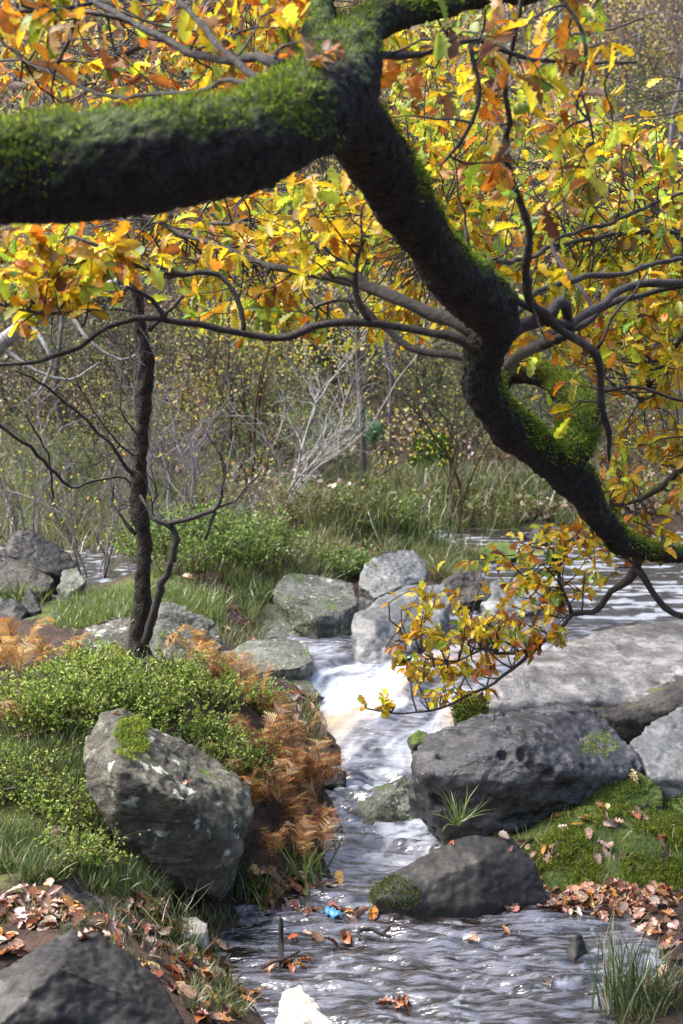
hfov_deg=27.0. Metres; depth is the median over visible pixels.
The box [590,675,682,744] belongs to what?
rock ledge
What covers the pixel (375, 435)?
bracken fern
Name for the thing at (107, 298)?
undergrowth shrub
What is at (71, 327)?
undergrowth shrub
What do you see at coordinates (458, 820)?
grass tuft
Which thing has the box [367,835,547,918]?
boulder
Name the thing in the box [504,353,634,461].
undergrowth shrub
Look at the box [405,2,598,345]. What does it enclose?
woodland tree
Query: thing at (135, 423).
undergrowth shrub
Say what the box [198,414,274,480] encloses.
undergrowth shrub
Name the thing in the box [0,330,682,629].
bank grass
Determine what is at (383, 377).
undergrowth shrub
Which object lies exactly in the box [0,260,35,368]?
undergrowth shrub
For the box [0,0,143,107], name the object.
woodland tree
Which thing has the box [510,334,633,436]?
undergrowth shrub
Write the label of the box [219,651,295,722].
bilberry bush
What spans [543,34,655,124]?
undergrowth shrub
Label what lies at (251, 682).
bracken fern
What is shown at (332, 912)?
plastic scrap
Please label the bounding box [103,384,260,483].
undergrowth shrub
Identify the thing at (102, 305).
undergrowth shrub
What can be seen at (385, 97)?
woodland tree
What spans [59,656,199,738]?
bilberry bush
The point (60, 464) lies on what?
undergrowth shrub
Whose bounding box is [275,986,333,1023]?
foam mound
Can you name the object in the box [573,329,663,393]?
undergrowth shrub
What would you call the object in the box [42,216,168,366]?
woodland tree
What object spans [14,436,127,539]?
bare shrub
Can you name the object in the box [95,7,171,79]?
undergrowth shrub
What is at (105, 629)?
boulder
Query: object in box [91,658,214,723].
bilberry bush
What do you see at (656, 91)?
undergrowth shrub
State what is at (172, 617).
boulder
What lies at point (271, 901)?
leaf clump
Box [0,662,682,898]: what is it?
moss turf
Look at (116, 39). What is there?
woodland tree
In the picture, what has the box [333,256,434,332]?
undergrowth shrub
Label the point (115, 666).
bilberry bush
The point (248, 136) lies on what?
oak tree
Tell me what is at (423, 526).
heather mound
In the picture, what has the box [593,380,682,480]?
undergrowth shrub
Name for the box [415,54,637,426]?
woodland tree
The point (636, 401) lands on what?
undergrowth shrub
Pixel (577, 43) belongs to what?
undergrowth shrub
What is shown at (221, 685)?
bilberry bush
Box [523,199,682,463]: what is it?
young tree
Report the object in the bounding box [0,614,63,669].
bracken fern
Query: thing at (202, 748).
bush
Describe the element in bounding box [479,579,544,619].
boulder
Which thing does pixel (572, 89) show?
woodland tree
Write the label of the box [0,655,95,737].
bilberry bush
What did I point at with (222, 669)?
bracken fern
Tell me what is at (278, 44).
woodland tree
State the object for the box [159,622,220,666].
bracken fern
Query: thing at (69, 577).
stone
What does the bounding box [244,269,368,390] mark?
undergrowth shrub
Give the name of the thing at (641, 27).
woodland tree
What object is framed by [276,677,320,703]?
boulder
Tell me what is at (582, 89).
undergrowth shrub
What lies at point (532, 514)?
hillside leaf litter
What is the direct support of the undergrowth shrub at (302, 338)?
on the ground at (254, 850)
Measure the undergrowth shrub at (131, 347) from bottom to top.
2.661 m
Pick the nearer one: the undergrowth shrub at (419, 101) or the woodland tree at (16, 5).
the woodland tree at (16, 5)
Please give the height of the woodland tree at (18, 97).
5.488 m
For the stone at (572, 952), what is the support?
on the ground at (254, 850)
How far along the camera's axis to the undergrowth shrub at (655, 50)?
27.60 m
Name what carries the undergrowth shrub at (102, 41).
on the ground at (254, 850)
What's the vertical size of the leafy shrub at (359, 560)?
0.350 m
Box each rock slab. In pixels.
[224,638,312,679]
[476,621,682,712]
[629,707,682,799]
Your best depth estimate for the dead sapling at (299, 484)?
12.03 m
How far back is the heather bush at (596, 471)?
15.02 m
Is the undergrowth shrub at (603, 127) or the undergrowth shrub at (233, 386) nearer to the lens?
the undergrowth shrub at (233, 386)
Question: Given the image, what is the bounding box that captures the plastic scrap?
[323,906,344,917]
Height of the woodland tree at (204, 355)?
4.778 m
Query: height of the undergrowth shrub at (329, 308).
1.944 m
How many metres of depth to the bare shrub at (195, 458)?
10.89 m
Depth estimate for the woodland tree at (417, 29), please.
24.04 m
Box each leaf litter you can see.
[0,0,682,524]
[0,538,682,1023]
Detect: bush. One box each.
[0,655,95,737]
[0,714,81,815]
[0,755,102,835]
[0,796,158,875]
[12,651,128,741]
[19,619,177,698]
[57,636,139,669]
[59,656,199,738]
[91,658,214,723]
[145,638,256,713]
[164,687,282,787]
[165,723,246,771]
[173,699,293,786]
[174,472,294,518]
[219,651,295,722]
[247,467,397,535]
[294,467,439,541]
[357,462,474,506]
[421,471,544,530]
[531,454,649,505]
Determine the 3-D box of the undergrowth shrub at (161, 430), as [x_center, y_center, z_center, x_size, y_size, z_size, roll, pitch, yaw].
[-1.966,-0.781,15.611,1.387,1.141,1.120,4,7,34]
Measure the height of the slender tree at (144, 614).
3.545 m
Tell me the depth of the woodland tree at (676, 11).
32.43 m
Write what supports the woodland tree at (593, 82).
on the ground at (254, 850)
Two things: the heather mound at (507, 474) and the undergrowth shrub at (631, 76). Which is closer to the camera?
the heather mound at (507, 474)
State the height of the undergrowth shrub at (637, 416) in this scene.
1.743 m
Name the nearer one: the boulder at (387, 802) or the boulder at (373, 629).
the boulder at (387, 802)
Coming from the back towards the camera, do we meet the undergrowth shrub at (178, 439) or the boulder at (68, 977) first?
the undergrowth shrub at (178, 439)
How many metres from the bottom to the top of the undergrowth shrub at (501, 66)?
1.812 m
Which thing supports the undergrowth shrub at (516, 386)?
on the ground at (254, 850)
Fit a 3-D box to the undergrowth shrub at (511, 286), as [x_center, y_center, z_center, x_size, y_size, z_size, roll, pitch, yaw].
[2.570,-3.176,20.088,2.788,2.595,3.824,5,8,43]
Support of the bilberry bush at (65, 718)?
on the ground at (254, 850)
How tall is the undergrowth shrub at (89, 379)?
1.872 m
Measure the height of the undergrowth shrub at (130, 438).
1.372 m
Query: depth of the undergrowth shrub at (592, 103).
25.81 m
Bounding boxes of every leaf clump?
[242,895,288,910]
[264,956,313,971]
[339,906,368,920]
[375,993,411,1012]
[538,976,552,985]
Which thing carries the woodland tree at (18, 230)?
on the ground at (254, 850)
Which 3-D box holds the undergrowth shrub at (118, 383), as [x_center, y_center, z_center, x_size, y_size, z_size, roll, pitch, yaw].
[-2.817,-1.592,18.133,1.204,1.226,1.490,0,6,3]
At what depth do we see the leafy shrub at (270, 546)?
9.89 m
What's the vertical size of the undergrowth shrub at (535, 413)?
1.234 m
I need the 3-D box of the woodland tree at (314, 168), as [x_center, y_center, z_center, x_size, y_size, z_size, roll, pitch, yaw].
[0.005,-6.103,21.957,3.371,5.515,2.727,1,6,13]
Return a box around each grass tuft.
[0,566,55,606]
[46,581,127,609]
[85,856,213,936]
[197,565,287,604]
[237,856,294,911]
[278,832,342,888]
[404,535,465,580]
[431,782,490,829]
[568,893,680,1023]
[595,943,682,1020]
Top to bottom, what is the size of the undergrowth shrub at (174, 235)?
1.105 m
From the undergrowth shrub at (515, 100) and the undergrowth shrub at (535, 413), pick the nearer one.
the undergrowth shrub at (535, 413)
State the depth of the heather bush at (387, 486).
11.33 m
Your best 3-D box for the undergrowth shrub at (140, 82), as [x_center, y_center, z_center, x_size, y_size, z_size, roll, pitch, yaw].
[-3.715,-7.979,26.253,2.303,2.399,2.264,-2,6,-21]
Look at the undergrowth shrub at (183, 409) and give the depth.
16.00 m
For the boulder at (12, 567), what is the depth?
9.95 m
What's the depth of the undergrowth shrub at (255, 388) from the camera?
17.73 m
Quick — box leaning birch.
[0,243,192,389]
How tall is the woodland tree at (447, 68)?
5.206 m
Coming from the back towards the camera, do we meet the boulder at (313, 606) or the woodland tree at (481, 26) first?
the woodland tree at (481, 26)
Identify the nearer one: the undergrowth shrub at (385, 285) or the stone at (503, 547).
the stone at (503, 547)
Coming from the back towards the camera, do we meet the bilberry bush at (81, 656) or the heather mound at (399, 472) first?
the heather mound at (399, 472)
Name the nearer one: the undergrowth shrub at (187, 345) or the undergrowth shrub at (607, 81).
the undergrowth shrub at (187, 345)
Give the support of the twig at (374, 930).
on the stream water
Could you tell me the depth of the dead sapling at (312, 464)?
11.61 m
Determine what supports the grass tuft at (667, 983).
on the ground at (254, 850)
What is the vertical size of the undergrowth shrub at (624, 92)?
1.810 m
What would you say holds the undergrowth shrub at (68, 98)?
on the ground at (254, 850)
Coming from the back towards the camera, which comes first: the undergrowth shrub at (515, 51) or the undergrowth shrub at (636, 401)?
the undergrowth shrub at (515, 51)
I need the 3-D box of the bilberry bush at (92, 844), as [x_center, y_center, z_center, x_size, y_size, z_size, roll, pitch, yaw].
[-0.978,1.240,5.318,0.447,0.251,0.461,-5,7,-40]
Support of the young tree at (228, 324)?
on the ground at (254, 850)
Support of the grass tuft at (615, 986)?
on the ground at (254, 850)
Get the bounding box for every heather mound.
[0,504,166,553]
[71,497,321,567]
[209,483,405,537]
[264,478,497,544]
[324,455,523,507]
[373,453,646,505]
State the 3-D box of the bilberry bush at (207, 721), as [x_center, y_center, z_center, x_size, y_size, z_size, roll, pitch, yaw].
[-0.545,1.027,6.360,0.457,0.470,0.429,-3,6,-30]
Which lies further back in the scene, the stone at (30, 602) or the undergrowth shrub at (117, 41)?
the undergrowth shrub at (117, 41)
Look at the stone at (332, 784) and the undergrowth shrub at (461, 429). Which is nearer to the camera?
the stone at (332, 784)
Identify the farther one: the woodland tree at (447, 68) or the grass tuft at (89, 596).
the woodland tree at (447, 68)
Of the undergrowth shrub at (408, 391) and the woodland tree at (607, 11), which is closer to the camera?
the undergrowth shrub at (408, 391)
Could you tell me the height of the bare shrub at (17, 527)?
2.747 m
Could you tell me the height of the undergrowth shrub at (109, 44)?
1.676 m
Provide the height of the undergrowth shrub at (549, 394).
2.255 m
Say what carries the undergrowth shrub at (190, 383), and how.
on the ground at (254, 850)
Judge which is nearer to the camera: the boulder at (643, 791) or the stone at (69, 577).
the boulder at (643, 791)
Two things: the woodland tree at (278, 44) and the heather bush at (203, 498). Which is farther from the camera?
the woodland tree at (278, 44)
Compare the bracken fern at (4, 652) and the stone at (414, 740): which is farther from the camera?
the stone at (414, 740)
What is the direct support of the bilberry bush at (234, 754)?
on the ground at (254, 850)
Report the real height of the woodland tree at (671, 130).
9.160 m
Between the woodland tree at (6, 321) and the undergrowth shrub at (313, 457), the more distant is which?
the woodland tree at (6, 321)
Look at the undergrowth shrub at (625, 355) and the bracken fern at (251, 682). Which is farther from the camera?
the undergrowth shrub at (625, 355)
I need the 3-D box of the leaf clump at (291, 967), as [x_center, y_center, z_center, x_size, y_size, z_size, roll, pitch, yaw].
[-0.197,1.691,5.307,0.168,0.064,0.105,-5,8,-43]
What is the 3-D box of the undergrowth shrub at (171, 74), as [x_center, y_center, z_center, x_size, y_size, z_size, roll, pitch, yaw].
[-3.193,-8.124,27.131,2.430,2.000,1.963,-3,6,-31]
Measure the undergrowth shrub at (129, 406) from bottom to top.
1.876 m
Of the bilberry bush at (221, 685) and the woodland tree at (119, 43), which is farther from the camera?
the woodland tree at (119, 43)
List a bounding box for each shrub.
[0,62,38,119]
[0,240,204,446]
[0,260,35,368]
[0,280,119,415]
[0,281,57,421]
[0,296,158,456]
[0,306,161,441]
[0,313,130,454]
[0,334,204,561]
[0,409,79,473]
[1,31,83,107]
[1,227,152,372]
[1,396,188,579]
[4,410,127,497]
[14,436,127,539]
[16,45,108,110]
[16,422,109,492]
[18,17,98,70]
[18,230,155,338]
[18,426,100,491]
[24,324,84,403]
[35,322,165,475]
[41,428,133,495]
[45,274,251,444]
[46,379,227,484]
[51,224,126,330]
[68,300,215,419]
[71,16,147,107]
[78,4,133,93]
[81,331,227,460]
[82,337,298,569]
[84,348,167,424]
[87,220,173,338]
[88,397,232,471]
[92,209,254,382]
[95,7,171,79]
[95,16,146,90]
[95,296,299,436]
[97,394,177,470]
[98,9,166,105]
[100,333,222,434]
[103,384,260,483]
[104,489,266,565]
[112,490,284,586]
[113,323,298,532]
[114,372,234,479]
[115,200,222,276]
[130,235,409,473]
[132,55,192,105]
[135,210,237,292]
[148,209,194,255]
[153,361,268,448]
[155,331,293,463]
[169,203,315,315]
[177,304,386,472]
[190,503,314,577]
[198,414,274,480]
[207,347,329,434]
[217,381,374,488]
[222,269,366,372]
[234,349,356,459]
[238,267,365,365]
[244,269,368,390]
[255,158,341,214]
[268,366,384,437]
[275,397,384,486]
[276,249,384,334]
[277,156,337,212]
[283,263,390,361]
[284,259,360,358]
[287,250,394,355]
[299,130,405,180]
[301,537,383,576]
[305,171,413,286]
[312,282,459,414]
[317,277,461,415]
[318,287,405,383]
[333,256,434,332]
[334,321,515,433]
[367,173,523,303]
[370,345,550,466]
[371,137,419,289]
[382,65,444,118]
[385,210,599,358]
[385,343,460,407]
[387,297,502,408]
[393,23,468,87]
[407,429,455,476]
[422,267,553,378]
[430,343,616,447]
[446,7,552,105]
[446,332,611,406]
[448,26,527,106]
[459,300,635,432]
[460,391,552,465]
[472,414,540,483]
[486,65,564,126]
[493,134,566,220]
[500,91,551,140]
[502,314,557,413]
[503,67,664,187]
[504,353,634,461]
[508,369,617,430]
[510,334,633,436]
[512,411,656,519]
[516,6,651,88]
[523,327,645,437]
[527,63,640,138]
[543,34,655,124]
[544,379,682,520]
[550,255,659,396]
[562,3,682,90]
[564,72,623,123]
[573,292,682,465]
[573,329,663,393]
[574,252,668,357]
[593,86,669,171]
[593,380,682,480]
[594,66,678,147]
[599,56,656,98]
[601,341,682,454]
[608,79,681,157]
[616,6,682,105]
[617,57,677,112]
[619,0,682,76]
[625,416,682,473]
[658,59,682,109]
[660,484,682,512]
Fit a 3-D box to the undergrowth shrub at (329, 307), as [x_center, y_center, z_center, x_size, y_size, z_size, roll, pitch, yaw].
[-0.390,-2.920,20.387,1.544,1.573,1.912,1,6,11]
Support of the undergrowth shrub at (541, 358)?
on the ground at (254, 850)
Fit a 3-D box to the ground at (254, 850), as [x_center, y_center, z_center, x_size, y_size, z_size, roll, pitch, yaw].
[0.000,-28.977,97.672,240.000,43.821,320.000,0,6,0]
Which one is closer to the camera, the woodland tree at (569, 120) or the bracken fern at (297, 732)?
the bracken fern at (297, 732)
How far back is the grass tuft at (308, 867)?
6.12 m
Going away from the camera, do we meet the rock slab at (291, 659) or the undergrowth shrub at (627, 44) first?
the rock slab at (291, 659)
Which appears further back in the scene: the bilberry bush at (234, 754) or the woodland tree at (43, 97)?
the woodland tree at (43, 97)
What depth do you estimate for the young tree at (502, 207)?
16.88 m
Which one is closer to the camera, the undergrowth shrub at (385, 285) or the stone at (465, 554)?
the stone at (465, 554)
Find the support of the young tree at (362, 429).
on the ground at (254, 850)
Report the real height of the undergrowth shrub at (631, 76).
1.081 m
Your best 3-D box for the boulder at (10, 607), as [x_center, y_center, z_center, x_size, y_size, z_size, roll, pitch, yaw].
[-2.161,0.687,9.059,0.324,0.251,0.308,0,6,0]
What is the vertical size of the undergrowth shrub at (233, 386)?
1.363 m
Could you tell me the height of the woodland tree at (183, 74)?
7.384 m
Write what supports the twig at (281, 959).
on the stream water
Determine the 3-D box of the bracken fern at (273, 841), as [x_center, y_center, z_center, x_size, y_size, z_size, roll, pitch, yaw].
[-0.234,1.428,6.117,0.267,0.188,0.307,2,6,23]
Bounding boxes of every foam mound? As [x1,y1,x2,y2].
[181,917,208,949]
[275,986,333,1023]
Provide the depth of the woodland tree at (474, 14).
22.11 m
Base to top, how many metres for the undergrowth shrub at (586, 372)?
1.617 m
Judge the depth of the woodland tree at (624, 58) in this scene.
22.05 m
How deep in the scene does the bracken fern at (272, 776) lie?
6.29 m
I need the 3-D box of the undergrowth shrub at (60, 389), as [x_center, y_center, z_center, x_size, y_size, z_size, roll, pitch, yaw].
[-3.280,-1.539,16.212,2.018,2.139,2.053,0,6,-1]
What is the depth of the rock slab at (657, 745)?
6.69 m
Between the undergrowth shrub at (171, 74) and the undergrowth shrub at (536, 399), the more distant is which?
the undergrowth shrub at (171, 74)
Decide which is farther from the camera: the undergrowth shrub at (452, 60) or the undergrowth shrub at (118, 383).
the undergrowth shrub at (452, 60)
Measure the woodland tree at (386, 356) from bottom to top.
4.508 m
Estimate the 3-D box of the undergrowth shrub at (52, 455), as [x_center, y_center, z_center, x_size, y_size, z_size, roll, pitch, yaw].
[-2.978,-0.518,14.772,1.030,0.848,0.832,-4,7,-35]
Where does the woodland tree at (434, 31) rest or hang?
on the ground at (254, 850)
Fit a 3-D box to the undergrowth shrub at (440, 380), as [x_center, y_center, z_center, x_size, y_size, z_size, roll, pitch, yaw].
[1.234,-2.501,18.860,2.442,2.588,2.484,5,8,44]
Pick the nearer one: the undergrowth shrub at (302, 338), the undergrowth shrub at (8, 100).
the undergrowth shrub at (302, 338)
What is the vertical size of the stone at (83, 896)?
0.256 m
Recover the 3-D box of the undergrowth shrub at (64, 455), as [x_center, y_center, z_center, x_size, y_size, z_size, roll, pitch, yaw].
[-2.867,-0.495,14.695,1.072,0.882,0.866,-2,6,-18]
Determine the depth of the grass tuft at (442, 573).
10.52 m
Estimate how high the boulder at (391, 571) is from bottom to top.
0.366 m
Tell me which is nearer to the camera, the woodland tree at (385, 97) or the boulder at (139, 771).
the boulder at (139, 771)
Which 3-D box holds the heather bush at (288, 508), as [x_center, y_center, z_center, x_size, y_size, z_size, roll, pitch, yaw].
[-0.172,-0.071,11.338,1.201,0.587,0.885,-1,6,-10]
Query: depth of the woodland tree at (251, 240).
19.99 m
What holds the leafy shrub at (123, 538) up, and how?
on the ground at (254, 850)
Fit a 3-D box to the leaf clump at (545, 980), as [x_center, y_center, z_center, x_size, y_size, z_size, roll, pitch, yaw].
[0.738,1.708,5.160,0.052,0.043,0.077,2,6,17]
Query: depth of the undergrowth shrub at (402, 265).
21.97 m
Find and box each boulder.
[0,557,53,602]
[0,597,27,622]
[0,929,183,1023]
[4,529,77,593]
[75,617,129,649]
[83,708,253,898]
[149,602,221,667]
[255,604,301,639]
[272,573,358,638]
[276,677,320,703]
[346,775,419,824]
[351,583,450,663]
[358,550,427,605]
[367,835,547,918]
[408,703,641,845]
[441,570,490,610]
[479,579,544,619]
[523,525,583,541]
[584,764,663,809]
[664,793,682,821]
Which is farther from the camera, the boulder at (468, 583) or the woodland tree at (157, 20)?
the woodland tree at (157, 20)
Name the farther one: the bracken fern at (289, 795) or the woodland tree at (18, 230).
the woodland tree at (18, 230)
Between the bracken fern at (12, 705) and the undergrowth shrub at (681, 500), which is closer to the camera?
the bracken fern at (12, 705)
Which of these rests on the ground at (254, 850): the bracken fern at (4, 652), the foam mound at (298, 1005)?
the bracken fern at (4, 652)
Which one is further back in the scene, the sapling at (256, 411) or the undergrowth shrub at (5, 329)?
the undergrowth shrub at (5, 329)
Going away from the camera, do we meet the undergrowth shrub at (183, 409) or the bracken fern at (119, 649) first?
the bracken fern at (119, 649)
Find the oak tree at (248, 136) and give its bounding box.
[0,0,682,718]
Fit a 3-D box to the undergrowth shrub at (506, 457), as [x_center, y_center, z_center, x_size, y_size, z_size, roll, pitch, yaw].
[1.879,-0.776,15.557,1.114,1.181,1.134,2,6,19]
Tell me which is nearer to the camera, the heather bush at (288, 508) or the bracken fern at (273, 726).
the bracken fern at (273, 726)
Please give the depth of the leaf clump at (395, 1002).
4.99 m
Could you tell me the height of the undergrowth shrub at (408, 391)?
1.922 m
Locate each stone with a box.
[20,588,41,616]
[53,879,141,939]
[56,567,85,601]
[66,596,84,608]
[321,768,346,788]
[407,730,427,753]
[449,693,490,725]
[452,548,474,559]
[479,541,516,562]
[565,934,589,960]
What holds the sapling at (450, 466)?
on the ground at (254, 850)
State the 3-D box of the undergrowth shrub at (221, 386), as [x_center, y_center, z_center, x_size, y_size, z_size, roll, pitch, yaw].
[-0.918,-1.682,15.806,2.569,2.722,2.613,-4,7,-35]
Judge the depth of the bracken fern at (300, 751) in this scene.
6.58 m
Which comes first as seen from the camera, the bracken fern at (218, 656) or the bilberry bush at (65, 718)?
the bilberry bush at (65, 718)
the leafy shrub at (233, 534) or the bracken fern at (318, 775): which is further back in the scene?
the leafy shrub at (233, 534)
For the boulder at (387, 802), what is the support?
on the ground at (254, 850)
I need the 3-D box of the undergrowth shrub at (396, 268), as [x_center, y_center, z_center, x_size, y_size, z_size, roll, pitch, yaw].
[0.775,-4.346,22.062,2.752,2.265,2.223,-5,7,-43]
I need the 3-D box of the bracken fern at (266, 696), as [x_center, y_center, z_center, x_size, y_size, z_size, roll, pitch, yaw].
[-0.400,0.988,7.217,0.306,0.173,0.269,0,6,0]
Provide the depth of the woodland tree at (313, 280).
17.91 m
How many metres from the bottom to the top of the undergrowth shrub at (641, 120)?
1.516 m
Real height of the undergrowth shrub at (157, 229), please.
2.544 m
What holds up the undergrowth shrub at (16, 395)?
on the ground at (254, 850)
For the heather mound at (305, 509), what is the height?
0.405 m
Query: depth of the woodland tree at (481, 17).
23.59 m
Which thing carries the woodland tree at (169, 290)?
on the ground at (254, 850)
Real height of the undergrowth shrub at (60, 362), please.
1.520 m
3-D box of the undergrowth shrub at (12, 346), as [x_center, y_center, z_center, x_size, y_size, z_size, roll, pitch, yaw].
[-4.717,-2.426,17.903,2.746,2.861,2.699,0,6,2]
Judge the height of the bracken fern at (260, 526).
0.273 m
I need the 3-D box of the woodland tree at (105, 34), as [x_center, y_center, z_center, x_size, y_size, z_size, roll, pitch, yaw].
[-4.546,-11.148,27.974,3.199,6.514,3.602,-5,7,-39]
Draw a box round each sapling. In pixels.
[183,281,297,509]
[216,291,382,513]
[256,284,457,515]
[394,295,490,530]
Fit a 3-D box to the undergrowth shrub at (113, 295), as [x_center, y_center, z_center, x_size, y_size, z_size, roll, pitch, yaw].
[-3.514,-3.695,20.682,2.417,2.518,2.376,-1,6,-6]
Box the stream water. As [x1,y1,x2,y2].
[0,528,682,1023]
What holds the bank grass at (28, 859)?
on the ground at (254, 850)
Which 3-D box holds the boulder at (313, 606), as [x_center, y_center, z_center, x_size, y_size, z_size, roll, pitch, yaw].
[-0.170,0.710,9.354,0.574,0.527,0.923,0,6,0]
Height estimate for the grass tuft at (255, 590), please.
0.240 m
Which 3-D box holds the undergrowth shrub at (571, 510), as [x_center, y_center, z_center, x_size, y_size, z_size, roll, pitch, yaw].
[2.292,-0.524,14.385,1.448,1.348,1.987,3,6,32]
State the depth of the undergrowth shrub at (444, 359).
18.95 m
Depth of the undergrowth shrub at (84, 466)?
14.52 m
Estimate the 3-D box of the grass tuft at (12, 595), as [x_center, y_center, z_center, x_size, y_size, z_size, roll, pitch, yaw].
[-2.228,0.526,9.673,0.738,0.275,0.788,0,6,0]
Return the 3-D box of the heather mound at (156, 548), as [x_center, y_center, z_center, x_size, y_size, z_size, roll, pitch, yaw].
[-1.021,0.109,10.989,1.917,0.452,1.823,2,6,21]
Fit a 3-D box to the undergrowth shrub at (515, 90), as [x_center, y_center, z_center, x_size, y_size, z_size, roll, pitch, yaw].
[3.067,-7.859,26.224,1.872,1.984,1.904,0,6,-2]
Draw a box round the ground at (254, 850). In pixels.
[0,0,682,1023]
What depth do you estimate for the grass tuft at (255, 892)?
5.91 m
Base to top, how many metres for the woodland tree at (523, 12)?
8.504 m
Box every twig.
[261,916,300,968]
[356,925,391,940]
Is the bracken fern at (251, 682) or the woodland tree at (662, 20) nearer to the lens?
the bracken fern at (251, 682)
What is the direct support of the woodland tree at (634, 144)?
on the ground at (254, 850)
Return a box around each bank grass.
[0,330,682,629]
[0,589,682,1023]
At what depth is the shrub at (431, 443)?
16.27 m
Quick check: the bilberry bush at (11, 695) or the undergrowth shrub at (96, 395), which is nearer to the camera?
the bilberry bush at (11, 695)
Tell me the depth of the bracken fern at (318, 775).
6.69 m
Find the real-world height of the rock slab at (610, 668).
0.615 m
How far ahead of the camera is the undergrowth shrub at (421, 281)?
21.24 m
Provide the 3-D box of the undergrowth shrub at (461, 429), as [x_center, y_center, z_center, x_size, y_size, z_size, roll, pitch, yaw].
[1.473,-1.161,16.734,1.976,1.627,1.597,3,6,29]
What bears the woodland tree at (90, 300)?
on the ground at (254, 850)
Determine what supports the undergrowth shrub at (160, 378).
on the ground at (254, 850)
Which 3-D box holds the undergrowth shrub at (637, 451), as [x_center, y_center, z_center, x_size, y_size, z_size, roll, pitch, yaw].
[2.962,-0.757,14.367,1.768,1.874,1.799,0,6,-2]
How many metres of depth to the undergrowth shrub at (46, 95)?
27.28 m
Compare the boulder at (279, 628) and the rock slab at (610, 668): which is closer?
the rock slab at (610, 668)
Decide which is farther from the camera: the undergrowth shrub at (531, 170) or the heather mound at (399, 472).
the undergrowth shrub at (531, 170)
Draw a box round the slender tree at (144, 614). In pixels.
[0,0,261,668]
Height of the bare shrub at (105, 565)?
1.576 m
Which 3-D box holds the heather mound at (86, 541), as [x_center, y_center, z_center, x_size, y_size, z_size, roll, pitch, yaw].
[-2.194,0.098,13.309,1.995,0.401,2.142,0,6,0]
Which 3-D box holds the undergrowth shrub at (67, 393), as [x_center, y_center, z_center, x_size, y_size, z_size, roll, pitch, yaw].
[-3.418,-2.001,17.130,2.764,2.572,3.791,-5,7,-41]
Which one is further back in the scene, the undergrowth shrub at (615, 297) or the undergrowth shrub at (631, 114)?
the undergrowth shrub at (631, 114)
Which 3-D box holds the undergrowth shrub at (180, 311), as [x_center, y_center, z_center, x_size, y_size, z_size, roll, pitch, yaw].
[-1.879,-3.048,19.340,2.653,2.811,2.698,5,8,45]
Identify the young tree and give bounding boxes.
[0,223,168,458]
[107,211,310,471]
[288,161,470,493]
[430,159,566,462]
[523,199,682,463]
[585,182,682,476]
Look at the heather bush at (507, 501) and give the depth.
14.43 m
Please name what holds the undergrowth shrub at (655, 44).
on the ground at (254, 850)
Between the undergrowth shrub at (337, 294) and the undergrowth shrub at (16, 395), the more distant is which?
the undergrowth shrub at (337, 294)
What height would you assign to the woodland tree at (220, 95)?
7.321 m
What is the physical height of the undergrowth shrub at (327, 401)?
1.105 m
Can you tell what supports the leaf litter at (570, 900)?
on the ground at (254, 850)
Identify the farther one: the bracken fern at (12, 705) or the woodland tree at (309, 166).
the woodland tree at (309, 166)
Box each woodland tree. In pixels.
[0,0,110,110]
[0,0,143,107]
[0,6,56,228]
[0,40,124,331]
[0,86,173,431]
[0,93,51,261]
[0,225,24,348]
[1,0,109,236]
[13,0,215,403]
[22,0,183,101]
[33,30,138,239]
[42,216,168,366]
[71,0,160,100]
[79,0,246,378]
[84,0,190,99]
[89,1,145,89]
[109,77,259,429]
[112,0,206,90]
[142,198,318,393]
[160,0,299,173]
[172,37,322,356]
[174,1,312,211]
[201,38,441,432]
[208,0,309,312]
[263,0,459,334]
[276,0,415,271]
[278,0,470,167]
[297,92,429,444]
[341,11,469,109]
[349,24,531,410]
[381,12,517,297]
[392,2,637,148]
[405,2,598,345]
[406,3,608,255]
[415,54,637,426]
[440,10,542,256]
[456,0,681,354]
[509,35,615,356]
[522,2,542,46]
[531,4,585,115]
[531,6,644,301]
[542,0,682,201]
[543,67,661,443]
[585,0,682,212]
[589,0,629,97]
[613,0,682,106]
[616,0,682,158]
[637,0,646,88]
[673,0,678,23]
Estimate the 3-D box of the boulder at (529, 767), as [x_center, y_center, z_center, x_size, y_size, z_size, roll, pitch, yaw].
[0.826,1.264,6.659,1.108,0.575,0.682,-2,6,-21]
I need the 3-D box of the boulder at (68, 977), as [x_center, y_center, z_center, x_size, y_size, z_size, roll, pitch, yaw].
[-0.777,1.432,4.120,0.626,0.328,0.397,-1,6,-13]
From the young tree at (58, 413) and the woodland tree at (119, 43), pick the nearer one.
the young tree at (58, 413)
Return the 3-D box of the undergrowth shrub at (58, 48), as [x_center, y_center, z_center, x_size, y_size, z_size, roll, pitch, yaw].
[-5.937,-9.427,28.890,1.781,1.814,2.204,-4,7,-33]
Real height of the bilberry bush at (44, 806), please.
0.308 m
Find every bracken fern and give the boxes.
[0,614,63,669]
[0,636,59,686]
[0,699,27,733]
[19,631,93,664]
[91,644,137,670]
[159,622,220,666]
[198,653,256,686]
[199,646,260,677]
[201,732,267,778]
[215,661,282,705]
[226,702,295,762]
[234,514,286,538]
[238,758,305,817]
[243,690,291,719]
[255,728,323,798]
[259,817,319,867]
[260,773,319,829]
[261,706,325,748]
[279,737,348,805]
[280,801,344,859]
[349,407,388,451]
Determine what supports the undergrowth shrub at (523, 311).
on the ground at (254, 850)
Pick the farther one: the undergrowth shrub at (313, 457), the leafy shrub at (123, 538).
the undergrowth shrub at (313, 457)
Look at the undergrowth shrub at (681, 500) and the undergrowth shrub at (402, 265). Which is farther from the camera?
the undergrowth shrub at (402, 265)
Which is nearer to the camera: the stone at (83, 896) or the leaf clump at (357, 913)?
the stone at (83, 896)
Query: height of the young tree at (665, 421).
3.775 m

